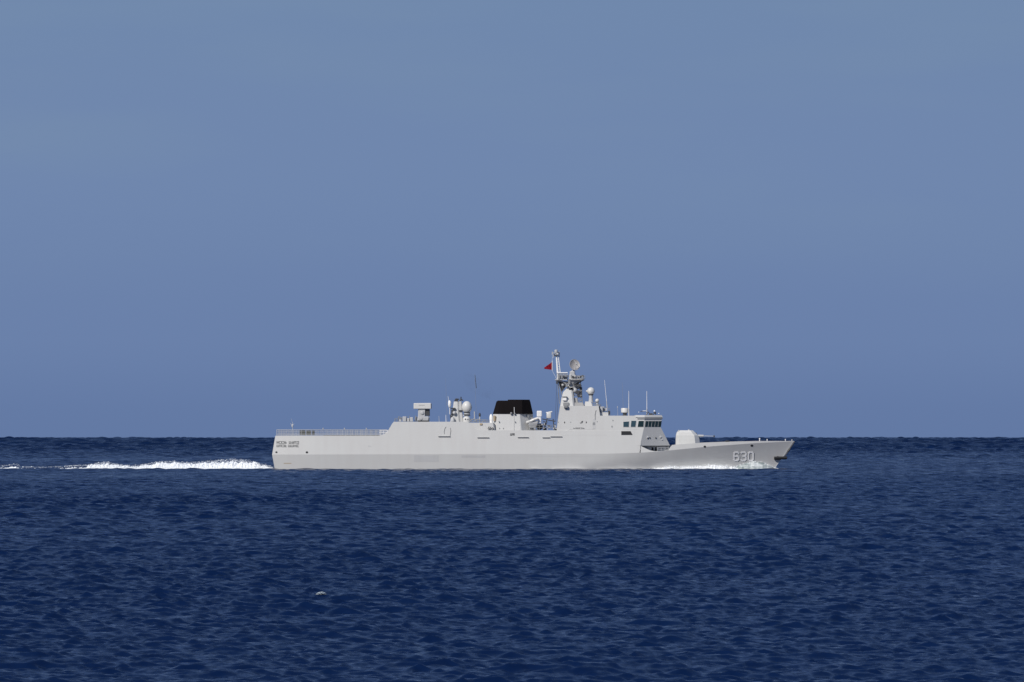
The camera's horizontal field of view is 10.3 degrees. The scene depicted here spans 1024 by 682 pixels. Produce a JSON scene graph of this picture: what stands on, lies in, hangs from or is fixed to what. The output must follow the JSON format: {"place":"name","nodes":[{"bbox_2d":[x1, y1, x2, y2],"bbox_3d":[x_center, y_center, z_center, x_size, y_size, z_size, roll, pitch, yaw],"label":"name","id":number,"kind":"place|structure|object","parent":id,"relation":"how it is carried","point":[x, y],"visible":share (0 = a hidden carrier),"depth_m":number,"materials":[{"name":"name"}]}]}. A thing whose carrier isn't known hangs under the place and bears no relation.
{"place":"outdoors","nodes":[
{"label":"outdoors","id":0,"kind":"place"},
{"bbox_2d":[0,436,1023,681],"bbox_3d":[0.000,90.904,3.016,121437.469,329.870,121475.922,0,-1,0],"label":"sea","id":1,"kind":"structure","parent":0,"point":[810,558],"depth_m":265.90,"materials":[{"name":"liquid"}]},
{"bbox_2d":[0,459,272,468],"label":"wake foam","id":2,"kind":"object","parent":1,"relation":"on","point":[232,464],"visible":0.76,"depth_m":973.40,"materials":[{"name":"white"}]},
{"bbox_2d":[272,350,794,468],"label":"warship","id":3,"kind":"object","parent":1,"relation":"on","point":[588,435],"visible":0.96,"depth_m":970.80,"materials":[{"name":"grey paint"}]},
{"bbox_2d":[544,362,551,369],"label":"flag","id":4,"kind":"object","parent":3,"relation":"attached to","point":[549,366],"visible":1,"depth_m":976.06,"materials":[{"name":"red fabric"}]},
{"bbox_2d":[626,463,737,468],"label":"bow foam","id":5,"kind":"object","parent":1,"relation":"on","point":[714,466],"visible":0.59,"depth_m":972.13,"materials":[{"name":"white"}]},
{"bbox_2d":[0,0,1023,437],"label":"sky","id":6,"kind":"structure","parent":0,"point":[219,218],"materials":[{"name":"blue"}]},
{"bbox_2d":[736,461,777,468],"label":"bow wave","id":7,"kind":"object","parent":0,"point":[755,465],"visible":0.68,"depth_m":973.94,"materials":[{"name":"liquid"}]}
]}

